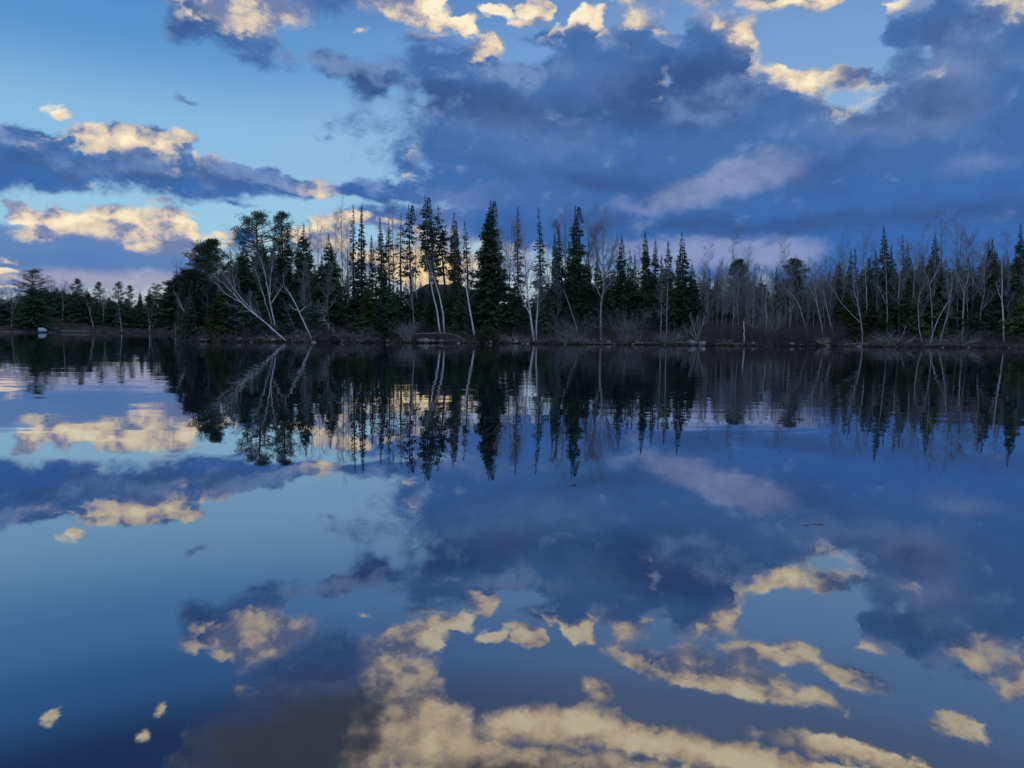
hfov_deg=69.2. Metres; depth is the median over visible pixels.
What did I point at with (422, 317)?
spruce tree
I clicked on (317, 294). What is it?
spruce tree
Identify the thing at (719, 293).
bare tree
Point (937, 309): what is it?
evergreen tree
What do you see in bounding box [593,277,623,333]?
evergreen tree
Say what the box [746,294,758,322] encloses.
bare tree
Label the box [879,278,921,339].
evergreen tree
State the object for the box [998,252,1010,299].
bare tree
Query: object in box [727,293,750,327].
spruce tree
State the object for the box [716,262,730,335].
bare tree
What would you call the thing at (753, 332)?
undergrowth
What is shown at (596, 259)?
bare tree
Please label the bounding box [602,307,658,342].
bare shrub
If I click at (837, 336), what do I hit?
bare shrub
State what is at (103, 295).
bare tree
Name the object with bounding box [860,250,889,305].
spruce tree
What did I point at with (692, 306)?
spruce tree
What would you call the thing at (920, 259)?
bare tree
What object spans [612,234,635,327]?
spruce tree
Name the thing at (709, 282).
bare tree
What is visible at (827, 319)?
spruce tree
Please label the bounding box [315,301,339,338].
bare tree
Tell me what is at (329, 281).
bare tree
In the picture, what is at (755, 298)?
bare tree
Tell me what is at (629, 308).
spruce tree
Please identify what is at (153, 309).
spruce tree
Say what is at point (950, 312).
bare tree
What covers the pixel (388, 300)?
spruce tree
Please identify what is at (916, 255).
aspen tree
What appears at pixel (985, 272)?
spruce tree
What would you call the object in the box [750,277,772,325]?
spruce tree
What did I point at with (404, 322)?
spruce tree
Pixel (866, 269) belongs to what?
spruce tree
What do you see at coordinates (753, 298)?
bare tree
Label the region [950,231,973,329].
bare tree
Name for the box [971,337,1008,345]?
bare shrub
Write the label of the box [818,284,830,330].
bare tree
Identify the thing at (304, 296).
bare tree
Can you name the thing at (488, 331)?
green bush
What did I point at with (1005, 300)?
spruce tree
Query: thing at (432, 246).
spruce tree
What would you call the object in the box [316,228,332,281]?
bare tree
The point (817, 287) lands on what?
bare tree
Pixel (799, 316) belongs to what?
spruce tree
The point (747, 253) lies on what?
bare tree
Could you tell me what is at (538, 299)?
bare tree
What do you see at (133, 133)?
sky
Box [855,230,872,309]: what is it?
bare tree
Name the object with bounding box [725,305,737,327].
spruce tree
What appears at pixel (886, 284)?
aspen tree
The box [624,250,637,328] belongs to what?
spruce tree
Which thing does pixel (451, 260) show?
spruce tree
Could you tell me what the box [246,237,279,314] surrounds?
spruce tree
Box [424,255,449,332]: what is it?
birch tree
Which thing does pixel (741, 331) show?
bare shrub
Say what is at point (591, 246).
bare tree
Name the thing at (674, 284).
spruce tree
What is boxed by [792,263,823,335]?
aspen tree
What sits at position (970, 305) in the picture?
spruce tree
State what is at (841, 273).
bare tree
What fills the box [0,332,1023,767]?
lake water
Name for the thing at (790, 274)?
bare tree
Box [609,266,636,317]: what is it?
spruce tree
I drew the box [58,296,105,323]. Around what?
spruce tree
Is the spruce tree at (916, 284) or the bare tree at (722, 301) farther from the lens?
the spruce tree at (916, 284)
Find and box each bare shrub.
[225,333,252,340]
[289,331,322,339]
[305,321,343,340]
[311,327,345,338]
[316,332,346,341]
[338,327,380,341]
[347,330,383,342]
[372,329,397,340]
[387,320,424,341]
[487,332,525,340]
[535,323,567,337]
[546,310,602,343]
[550,326,582,343]
[573,298,654,341]
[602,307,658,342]
[615,327,643,343]
[636,331,658,342]
[654,330,688,342]
[678,333,706,341]
[683,329,722,343]
[685,321,721,335]
[724,324,759,336]
[740,304,794,341]
[807,324,850,344]
[814,334,831,344]
[865,325,914,337]
[870,331,909,346]
[880,328,917,345]
[924,333,972,347]
[929,332,978,345]
[947,328,991,341]
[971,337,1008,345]
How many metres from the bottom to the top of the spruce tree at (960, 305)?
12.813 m
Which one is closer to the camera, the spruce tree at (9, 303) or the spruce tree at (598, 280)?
the spruce tree at (598, 280)
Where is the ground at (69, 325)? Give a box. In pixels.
[0,309,1023,347]
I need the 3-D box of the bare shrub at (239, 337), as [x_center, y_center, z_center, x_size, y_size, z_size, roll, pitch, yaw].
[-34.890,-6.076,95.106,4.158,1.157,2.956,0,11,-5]
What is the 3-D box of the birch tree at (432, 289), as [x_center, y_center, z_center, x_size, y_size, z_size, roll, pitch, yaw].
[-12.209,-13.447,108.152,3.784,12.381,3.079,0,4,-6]
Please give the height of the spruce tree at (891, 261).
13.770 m
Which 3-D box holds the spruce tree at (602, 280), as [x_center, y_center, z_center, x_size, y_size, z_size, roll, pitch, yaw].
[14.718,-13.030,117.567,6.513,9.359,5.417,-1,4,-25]
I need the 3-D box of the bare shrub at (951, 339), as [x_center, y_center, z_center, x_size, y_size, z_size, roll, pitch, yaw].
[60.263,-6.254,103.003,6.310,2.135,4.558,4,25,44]
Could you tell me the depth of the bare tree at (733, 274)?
113.53 m
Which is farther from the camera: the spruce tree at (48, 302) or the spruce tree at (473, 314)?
the spruce tree at (48, 302)
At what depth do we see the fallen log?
102.99 m
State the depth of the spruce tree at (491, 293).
110.03 m
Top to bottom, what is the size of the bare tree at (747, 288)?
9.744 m
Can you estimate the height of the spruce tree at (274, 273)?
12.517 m
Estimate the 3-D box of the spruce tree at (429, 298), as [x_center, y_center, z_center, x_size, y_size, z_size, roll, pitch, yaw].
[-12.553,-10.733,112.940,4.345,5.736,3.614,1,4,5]
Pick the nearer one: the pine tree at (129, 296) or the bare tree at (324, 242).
the bare tree at (324, 242)
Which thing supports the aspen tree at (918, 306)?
on the ground at (69, 325)
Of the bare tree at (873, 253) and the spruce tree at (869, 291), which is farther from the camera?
the bare tree at (873, 253)
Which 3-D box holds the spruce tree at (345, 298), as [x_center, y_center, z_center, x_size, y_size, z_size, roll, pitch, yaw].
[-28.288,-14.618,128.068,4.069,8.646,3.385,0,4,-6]
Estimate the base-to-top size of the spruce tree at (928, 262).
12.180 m
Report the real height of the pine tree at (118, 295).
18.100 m
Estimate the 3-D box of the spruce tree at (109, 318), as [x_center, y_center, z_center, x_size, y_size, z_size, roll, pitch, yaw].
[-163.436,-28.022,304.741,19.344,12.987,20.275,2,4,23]
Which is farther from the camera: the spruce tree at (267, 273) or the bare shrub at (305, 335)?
the spruce tree at (267, 273)
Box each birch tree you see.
[6,289,20,325]
[171,290,195,327]
[203,259,285,339]
[249,241,283,335]
[269,267,311,337]
[390,224,423,331]
[420,248,440,332]
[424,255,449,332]
[445,228,474,334]
[490,215,548,340]
[530,266,550,339]
[993,254,1018,340]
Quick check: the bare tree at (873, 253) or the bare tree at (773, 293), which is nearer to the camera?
the bare tree at (773, 293)
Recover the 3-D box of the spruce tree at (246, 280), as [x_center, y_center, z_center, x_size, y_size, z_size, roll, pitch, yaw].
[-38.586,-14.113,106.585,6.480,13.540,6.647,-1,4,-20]
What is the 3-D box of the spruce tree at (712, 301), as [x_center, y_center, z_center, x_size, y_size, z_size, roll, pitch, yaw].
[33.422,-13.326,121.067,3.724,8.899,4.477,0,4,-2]
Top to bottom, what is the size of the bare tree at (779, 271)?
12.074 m
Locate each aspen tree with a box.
[774,272,808,337]
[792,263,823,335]
[811,275,831,326]
[821,254,862,344]
[850,244,874,312]
[869,247,896,331]
[900,245,930,312]
[912,276,924,341]
[920,264,939,332]
[930,260,965,342]
[934,254,960,343]
[954,253,983,338]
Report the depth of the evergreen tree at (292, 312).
100.94 m
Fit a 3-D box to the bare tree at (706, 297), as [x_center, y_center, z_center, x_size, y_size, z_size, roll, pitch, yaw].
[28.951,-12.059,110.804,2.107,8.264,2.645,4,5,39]
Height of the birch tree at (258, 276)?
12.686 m
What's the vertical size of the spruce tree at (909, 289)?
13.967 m
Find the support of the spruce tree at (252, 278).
on the ground at (69, 325)
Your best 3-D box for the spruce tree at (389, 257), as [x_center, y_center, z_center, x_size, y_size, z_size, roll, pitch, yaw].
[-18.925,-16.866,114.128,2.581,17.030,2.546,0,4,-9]
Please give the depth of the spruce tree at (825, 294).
123.58 m
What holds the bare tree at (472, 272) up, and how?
on the ground at (69, 325)
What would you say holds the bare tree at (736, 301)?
on the ground at (69, 325)
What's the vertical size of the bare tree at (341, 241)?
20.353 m
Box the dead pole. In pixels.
[564,291,578,336]
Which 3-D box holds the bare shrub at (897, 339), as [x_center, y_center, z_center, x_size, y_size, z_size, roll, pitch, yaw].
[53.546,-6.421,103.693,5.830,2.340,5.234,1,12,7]
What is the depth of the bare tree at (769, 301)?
106.65 m
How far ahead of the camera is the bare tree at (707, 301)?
106.60 m
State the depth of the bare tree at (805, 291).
119.17 m
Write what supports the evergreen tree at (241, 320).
on the ground at (69, 325)
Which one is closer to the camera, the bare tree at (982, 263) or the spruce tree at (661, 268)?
the spruce tree at (661, 268)
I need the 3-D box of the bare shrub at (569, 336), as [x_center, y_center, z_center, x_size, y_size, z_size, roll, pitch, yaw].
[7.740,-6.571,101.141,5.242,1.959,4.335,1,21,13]
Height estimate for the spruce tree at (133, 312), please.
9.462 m
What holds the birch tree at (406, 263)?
on the ground at (69, 325)
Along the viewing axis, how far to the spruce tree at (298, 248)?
109.39 m
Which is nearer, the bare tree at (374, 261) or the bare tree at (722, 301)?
the bare tree at (722, 301)
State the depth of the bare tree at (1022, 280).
108.17 m
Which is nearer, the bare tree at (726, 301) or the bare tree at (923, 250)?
the bare tree at (726, 301)
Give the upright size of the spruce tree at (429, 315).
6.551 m
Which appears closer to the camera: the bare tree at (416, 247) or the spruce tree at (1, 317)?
the bare tree at (416, 247)
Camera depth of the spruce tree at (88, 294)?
302.32 m
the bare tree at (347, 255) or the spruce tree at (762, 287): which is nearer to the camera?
the bare tree at (347, 255)
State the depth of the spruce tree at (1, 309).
288.11 m
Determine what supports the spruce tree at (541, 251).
on the ground at (69, 325)
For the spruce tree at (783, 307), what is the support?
on the ground at (69, 325)
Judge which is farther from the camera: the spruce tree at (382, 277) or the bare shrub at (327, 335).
the spruce tree at (382, 277)
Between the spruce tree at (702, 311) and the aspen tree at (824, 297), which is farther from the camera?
the spruce tree at (702, 311)
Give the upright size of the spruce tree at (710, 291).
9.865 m
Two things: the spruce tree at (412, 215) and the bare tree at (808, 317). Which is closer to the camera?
the bare tree at (808, 317)
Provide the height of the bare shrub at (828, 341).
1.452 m
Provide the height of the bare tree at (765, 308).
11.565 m
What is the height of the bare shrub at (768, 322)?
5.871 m
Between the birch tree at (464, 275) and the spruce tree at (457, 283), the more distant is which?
the spruce tree at (457, 283)
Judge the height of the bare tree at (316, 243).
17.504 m
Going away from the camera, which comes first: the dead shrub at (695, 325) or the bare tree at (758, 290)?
the dead shrub at (695, 325)
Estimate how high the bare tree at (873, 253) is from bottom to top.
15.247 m
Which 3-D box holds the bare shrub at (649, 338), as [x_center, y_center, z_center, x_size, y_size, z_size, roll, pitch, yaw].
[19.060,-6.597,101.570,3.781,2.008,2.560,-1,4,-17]
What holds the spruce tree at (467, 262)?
on the ground at (69, 325)
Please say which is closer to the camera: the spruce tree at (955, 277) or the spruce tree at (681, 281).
the spruce tree at (681, 281)
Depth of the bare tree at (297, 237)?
115.54 m
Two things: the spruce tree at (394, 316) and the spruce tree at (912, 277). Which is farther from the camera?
the spruce tree at (912, 277)
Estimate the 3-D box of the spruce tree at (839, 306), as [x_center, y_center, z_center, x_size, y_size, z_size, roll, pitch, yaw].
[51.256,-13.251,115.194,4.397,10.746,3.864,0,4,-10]
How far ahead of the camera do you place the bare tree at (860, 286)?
110.88 m
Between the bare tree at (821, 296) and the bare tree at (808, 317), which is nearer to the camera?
the bare tree at (808, 317)
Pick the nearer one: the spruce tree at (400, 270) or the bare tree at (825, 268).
the spruce tree at (400, 270)
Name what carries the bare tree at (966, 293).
on the ground at (69, 325)
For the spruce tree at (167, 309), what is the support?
on the ground at (69, 325)
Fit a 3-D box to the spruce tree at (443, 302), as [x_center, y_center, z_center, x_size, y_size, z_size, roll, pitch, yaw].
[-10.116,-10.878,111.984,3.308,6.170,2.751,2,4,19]
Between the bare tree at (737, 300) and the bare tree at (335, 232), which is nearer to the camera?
the bare tree at (737, 300)
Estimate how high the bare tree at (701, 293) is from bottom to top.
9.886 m
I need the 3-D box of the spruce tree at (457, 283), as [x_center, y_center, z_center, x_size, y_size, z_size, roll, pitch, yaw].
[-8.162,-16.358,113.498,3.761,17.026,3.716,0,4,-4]
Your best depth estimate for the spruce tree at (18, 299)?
311.54 m
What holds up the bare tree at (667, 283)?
on the ground at (69, 325)
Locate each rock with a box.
[687,340,697,344]
[699,341,705,345]
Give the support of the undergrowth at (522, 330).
on the ground at (69, 325)
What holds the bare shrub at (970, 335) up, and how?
on the ground at (69, 325)
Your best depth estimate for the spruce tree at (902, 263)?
115.52 m
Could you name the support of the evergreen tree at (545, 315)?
on the ground at (69, 325)
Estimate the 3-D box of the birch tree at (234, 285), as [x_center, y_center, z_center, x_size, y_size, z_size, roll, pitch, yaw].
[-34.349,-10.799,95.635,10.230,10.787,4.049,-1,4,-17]
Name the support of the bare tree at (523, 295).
on the ground at (69, 325)
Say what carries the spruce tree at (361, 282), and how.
on the ground at (69, 325)
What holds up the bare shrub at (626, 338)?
on the ground at (69, 325)
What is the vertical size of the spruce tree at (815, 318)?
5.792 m
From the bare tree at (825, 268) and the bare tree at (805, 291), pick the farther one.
the bare tree at (825, 268)
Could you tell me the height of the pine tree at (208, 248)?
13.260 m
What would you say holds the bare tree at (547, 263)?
on the ground at (69, 325)
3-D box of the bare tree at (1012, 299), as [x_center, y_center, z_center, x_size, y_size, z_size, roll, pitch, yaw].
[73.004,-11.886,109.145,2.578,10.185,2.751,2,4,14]
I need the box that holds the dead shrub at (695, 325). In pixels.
[683,310,707,339]
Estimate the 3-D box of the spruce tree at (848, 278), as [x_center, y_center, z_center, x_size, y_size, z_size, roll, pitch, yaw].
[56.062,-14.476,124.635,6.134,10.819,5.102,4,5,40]
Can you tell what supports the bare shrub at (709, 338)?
on the ground at (69, 325)
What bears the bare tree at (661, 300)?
on the ground at (69, 325)
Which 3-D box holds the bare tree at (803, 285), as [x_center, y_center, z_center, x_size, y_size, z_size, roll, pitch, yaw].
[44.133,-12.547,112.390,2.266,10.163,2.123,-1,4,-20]
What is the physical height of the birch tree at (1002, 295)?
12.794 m
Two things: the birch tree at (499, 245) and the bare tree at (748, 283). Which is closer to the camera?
the birch tree at (499, 245)
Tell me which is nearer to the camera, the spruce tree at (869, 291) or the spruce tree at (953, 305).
the spruce tree at (869, 291)
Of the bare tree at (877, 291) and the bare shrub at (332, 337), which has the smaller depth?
the bare shrub at (332, 337)
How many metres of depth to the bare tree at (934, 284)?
108.46 m
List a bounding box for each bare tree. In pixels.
[96,286,110,324]
[164,254,183,290]
[198,261,213,315]
[282,296,299,337]
[290,216,303,272]
[298,263,314,327]
[299,255,312,328]
[306,220,318,292]
[310,217,323,282]
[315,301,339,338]
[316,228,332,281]
[317,263,335,332]
[329,245,344,323]
[331,220,342,283]
[332,197,351,305]
[339,219,355,293]
[341,244,360,327]
[365,240,378,298]
[381,199,401,298]
[402,252,419,333]
[408,204,423,292]
[465,279,474,325]
[468,254,475,301]
[502,213,532,309]
[518,269,527,331]
[530,278,541,326]
[531,262,545,333]
[544,239,554,292]
[547,200,577,280]
[552,266,564,330]
[578,205,610,296]
[582,199,623,339]
[590,237,603,277]
[631,244,642,292]
[636,245,650,287]
[654,270,671,337]
[661,246,677,335]
[697,269,706,317]
[698,242,716,323]
[701,276,709,321]
[703,286,709,319]
[705,272,721,334]
[711,262,729,325]
[712,267,723,326]
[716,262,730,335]
[716,278,728,324]
[721,268,732,307]
[721,268,733,326]
[722,231,744,329]
[723,279,730,324]
[724,274,734,327]
[726,270,744,333]
[729,278,741,321]
[730,264,745,328]
[731,265,744,306]
[739,245,755,321]
[740,274,753,322]
[741,257,754,323]
[743,259,754,313]
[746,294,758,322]
[747,272,761,334]
[747,281,760,316]
[752,263,765,323]
[756,273,768,325]
[757,262,775,333]
[759,274,771,333]
[764,276,777,325]
[769,274,780,317]
[772,230,795,331]
[772,256,785,286]
[781,283,791,331]
[783,263,796,331]
[785,256,800,322]
[787,276,797,319]
[792,280,800,328]
[796,290,806,325]
[797,270,810,328]
[802,262,811,320]
[803,257,816,325]
[804,274,819,330]
[805,285,813,330]
[808,263,827,326]
[810,268,824,331]
[813,275,827,328]
[817,255,833,291]
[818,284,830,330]
[822,257,837,322]
[823,264,840,326]
[826,287,833,325]
[831,242,849,323]
[832,231,850,303]
[854,274,864,313]
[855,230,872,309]
[860,238,877,269]
[865,263,889,314]
[885,237,912,332]
[890,248,899,279]
[892,238,918,314]
[907,244,936,307]
[909,218,937,288]
[926,210,958,282]
[929,241,950,332]
[939,269,959,334]
[939,272,952,317]
[944,213,969,330]
[949,230,973,333]
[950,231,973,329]
[953,237,979,329]
[961,230,985,308]
[971,233,996,332]
[974,241,990,295]
[997,231,1013,287]
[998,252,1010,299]
[1000,271,1016,333]
[1014,253,1023,313]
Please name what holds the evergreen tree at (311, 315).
on the ground at (69, 325)
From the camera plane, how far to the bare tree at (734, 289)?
105.67 m
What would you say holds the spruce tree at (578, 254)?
on the ground at (69, 325)
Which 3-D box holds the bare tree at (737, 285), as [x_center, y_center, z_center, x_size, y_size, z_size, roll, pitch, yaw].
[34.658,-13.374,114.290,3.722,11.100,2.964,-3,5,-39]
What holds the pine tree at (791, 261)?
on the ground at (69, 325)
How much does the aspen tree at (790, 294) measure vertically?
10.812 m
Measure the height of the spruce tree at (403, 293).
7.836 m
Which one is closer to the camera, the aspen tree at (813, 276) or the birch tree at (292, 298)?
the birch tree at (292, 298)
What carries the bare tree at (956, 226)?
on the ground at (69, 325)
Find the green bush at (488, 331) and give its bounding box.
[476,323,499,340]
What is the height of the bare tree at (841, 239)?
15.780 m
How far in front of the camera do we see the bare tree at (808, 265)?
117.38 m
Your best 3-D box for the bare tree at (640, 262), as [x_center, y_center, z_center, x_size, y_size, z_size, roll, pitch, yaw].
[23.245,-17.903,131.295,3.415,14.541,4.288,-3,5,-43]
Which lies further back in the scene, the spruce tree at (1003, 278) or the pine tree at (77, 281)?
the pine tree at (77, 281)
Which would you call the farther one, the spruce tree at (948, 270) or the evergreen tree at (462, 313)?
the spruce tree at (948, 270)
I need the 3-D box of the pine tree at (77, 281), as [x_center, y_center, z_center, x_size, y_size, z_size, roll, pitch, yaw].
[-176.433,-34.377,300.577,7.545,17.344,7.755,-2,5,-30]
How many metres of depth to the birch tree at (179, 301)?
99.01 m
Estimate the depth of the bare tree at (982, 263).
123.98 m
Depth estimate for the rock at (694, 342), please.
100.07 m
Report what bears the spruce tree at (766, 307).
on the ground at (69, 325)
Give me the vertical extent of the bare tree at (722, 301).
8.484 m
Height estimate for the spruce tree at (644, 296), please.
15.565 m
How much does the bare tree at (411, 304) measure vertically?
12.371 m
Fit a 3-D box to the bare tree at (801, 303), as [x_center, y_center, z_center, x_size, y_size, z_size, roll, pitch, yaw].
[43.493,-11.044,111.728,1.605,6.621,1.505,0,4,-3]
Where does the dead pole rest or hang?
on the ground at (69, 325)
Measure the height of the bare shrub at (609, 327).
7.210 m
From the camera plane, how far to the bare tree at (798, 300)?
113.28 m
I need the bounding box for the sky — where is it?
[0,0,1023,306]
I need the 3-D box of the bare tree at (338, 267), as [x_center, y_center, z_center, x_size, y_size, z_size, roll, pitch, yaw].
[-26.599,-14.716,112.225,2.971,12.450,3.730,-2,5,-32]
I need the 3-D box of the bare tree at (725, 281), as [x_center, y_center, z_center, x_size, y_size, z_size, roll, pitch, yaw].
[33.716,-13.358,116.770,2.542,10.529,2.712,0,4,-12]
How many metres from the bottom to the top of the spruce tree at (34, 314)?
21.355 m
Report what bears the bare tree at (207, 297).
on the ground at (69, 325)
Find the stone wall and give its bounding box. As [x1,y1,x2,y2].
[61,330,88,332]
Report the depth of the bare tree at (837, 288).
114.62 m
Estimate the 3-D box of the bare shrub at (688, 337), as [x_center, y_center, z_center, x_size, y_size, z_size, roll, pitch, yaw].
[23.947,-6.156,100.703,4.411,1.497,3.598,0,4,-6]
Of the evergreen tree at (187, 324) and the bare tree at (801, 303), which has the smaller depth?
the evergreen tree at (187, 324)
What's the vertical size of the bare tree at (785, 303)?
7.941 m
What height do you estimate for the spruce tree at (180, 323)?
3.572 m
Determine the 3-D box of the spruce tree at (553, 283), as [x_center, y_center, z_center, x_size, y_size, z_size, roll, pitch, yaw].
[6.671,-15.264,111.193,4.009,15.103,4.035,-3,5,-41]
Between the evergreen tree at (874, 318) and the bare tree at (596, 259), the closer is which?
the evergreen tree at (874, 318)
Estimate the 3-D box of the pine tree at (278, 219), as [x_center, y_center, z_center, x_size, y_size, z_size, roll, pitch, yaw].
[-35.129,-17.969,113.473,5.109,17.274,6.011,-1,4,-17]
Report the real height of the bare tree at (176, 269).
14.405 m
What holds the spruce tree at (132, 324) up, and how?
on the ground at (69, 325)
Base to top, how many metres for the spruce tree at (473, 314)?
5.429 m
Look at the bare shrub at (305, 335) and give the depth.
97.58 m
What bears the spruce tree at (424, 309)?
on the ground at (69, 325)
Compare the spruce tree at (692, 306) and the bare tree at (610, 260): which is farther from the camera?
the spruce tree at (692, 306)
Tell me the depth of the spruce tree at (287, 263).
108.02 m
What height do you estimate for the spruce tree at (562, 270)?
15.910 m
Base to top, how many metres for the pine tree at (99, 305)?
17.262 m
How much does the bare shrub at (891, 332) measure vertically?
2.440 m
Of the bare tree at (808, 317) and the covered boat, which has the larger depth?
the covered boat
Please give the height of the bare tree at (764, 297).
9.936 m
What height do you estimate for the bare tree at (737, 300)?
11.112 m
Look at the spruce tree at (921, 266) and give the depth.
119.86 m
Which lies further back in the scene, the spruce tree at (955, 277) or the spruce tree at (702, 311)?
the spruce tree at (955, 277)
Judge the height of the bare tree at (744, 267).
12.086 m
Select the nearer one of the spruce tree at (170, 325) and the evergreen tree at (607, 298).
the evergreen tree at (607, 298)
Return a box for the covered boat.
[37,328,46,332]
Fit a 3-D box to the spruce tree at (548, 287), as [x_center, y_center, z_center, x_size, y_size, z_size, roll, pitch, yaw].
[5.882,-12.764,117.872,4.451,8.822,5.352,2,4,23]
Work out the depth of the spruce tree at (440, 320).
109.69 m
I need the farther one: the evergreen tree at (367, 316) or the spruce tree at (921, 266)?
the spruce tree at (921, 266)
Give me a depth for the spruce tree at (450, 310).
111.68 m
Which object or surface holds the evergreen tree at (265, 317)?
on the ground at (69, 325)
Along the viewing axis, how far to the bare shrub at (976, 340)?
102.37 m
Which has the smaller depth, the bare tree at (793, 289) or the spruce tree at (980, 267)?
the bare tree at (793, 289)
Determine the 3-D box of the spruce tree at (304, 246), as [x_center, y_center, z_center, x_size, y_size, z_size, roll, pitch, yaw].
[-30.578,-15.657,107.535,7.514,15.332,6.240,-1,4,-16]
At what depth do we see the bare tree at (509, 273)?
118.91 m
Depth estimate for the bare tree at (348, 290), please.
108.85 m
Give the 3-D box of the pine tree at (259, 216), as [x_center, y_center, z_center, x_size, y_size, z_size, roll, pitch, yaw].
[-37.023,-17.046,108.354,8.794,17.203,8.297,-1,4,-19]
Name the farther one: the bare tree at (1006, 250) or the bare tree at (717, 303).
the bare tree at (1006, 250)
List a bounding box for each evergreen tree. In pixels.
[176,289,201,340]
[196,286,247,340]
[223,290,260,341]
[251,293,283,337]
[278,288,309,337]
[296,300,325,338]
[348,282,390,337]
[365,293,399,338]
[446,281,476,336]
[496,286,528,336]
[532,282,556,334]
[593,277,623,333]
[825,289,870,342]
[860,295,886,338]
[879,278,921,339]
[900,290,934,341]
[910,255,965,339]
[958,286,1002,342]
[995,293,1023,341]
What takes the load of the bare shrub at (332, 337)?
on the ground at (69, 325)
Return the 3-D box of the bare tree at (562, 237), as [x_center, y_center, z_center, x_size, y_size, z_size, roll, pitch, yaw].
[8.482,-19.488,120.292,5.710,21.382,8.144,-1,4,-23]
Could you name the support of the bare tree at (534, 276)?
on the ground at (69, 325)
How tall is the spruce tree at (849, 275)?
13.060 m
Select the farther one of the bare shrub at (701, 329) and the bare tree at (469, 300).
the bare tree at (469, 300)
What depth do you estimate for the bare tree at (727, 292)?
114.97 m
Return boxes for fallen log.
[416,333,464,340]
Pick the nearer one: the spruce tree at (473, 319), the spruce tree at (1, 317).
the spruce tree at (473, 319)
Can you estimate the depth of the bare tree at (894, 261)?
117.31 m
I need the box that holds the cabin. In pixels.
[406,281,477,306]
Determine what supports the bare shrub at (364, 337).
on the ground at (69, 325)
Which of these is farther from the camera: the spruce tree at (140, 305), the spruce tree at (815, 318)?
the spruce tree at (140, 305)
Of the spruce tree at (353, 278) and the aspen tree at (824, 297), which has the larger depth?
the spruce tree at (353, 278)
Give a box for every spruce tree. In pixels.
[0,282,58,330]
[0,298,19,323]
[0,305,11,324]
[0,313,6,325]
[11,292,23,302]
[41,287,49,300]
[41,287,69,310]
[47,290,78,316]
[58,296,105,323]
[77,288,97,323]
[93,300,134,326]
[122,308,136,324]
[124,315,160,327]
[134,288,159,327]
[135,292,144,325]
[136,270,184,326]
[143,292,178,320]
[161,317,172,329]
[177,313,181,334]
[220,250,254,321]
[234,240,261,322]
[245,261,260,299]
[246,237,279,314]
[250,248,276,294]
[259,243,284,322]
[274,235,288,307]
[277,228,295,317]
[278,224,317,321]
[288,237,302,323]
[304,234,356,332]
[315,255,323,309]
[335,277,351,324]
[343,206,360,325]
[344,283,356,318]
[348,204,373,322]
[361,235,380,306]
[370,218,391,315]
[383,220,396,289]
[385,281,400,325]
[387,290,404,331]
[390,288,404,329]
[391,216,408,299]
[399,205,420,300]
[399,280,409,309]
[399,301,410,333]
[402,300,411,329]
[406,286,416,328]
[411,281,434,332]
[413,306,429,331]
[416,197,441,295]
[424,210,440,292]
[426,294,437,331]
[426,296,436,326]
[430,306,446,331]
[431,285,442,319]
[433,205,450,297]
[433,293,450,330]
[442,287,456,331]
[445,213,463,297]
[451,221,463,307]
[459,220,475,306]
[469,199,516,329]
[469,300,481,327]
[472,315,477,331]
[508,209,529,321]
[522,207,550,329]
[536,276,551,301]
[545,231,569,329]
[552,230,565,327]
[559,241,580,330]
[560,205,594,329]
[570,252,603,334]
[591,255,607,324]
[597,272,616,316]
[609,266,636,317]
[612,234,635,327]
[614,279,638,327]
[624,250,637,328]
[626,283,647,328]
[632,256,640,323]
[634,231,658,328]
[646,239,664,329]
[657,241,685,330]
[658,257,670,328]
[667,233,696,328]
[673,259,681,327]
[675,263,709,332]
[694,294,707,323]
[705,269,712,322]
[707,276,723,323]
[709,284,724,328]
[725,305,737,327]
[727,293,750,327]
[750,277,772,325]
[757,286,770,326]
[768,268,783,325]
[768,278,801,328]
[792,295,804,326]
[804,303,820,329]
[816,274,832,320]
[818,281,840,326]
[828,266,845,328]
[842,267,854,295]
[844,249,857,311]
[850,248,862,320]
[859,258,872,283]
[859,258,879,327]
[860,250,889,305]
[870,225,894,331]
[886,246,896,320]
[898,234,912,305]
[898,261,915,296]
[901,244,918,319]
[911,263,922,323]
[913,256,926,289]
[916,257,930,309]
[919,234,956,325]
[942,259,953,291]
[948,279,960,315]
[950,263,968,292]
[951,258,978,328]
[966,273,981,311]
[976,254,985,276]
[978,238,1010,334]
[979,242,999,324]
[999,260,1009,315]
[1000,223,1023,330]
[1001,263,1022,325]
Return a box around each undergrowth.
[169,302,1022,346]
[692,310,851,343]
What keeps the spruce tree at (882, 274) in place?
on the ground at (69, 325)
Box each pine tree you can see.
[11,268,51,294]
[66,278,84,314]
[91,281,106,315]
[108,281,128,318]
[122,285,138,312]
[151,283,162,307]
[173,268,206,327]
[179,237,240,326]
[226,209,285,283]
[267,210,296,267]
[724,258,750,321]
[778,258,812,326]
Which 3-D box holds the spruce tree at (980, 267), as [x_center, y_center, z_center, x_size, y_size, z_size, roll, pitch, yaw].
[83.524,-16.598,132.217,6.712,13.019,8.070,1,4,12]
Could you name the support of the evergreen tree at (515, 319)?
on the ground at (69, 325)
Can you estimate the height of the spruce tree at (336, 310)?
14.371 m
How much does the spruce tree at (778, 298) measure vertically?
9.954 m
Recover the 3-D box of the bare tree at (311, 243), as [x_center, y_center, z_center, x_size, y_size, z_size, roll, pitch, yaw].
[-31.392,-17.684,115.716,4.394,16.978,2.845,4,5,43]
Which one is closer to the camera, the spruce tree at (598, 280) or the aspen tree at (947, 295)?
the aspen tree at (947, 295)

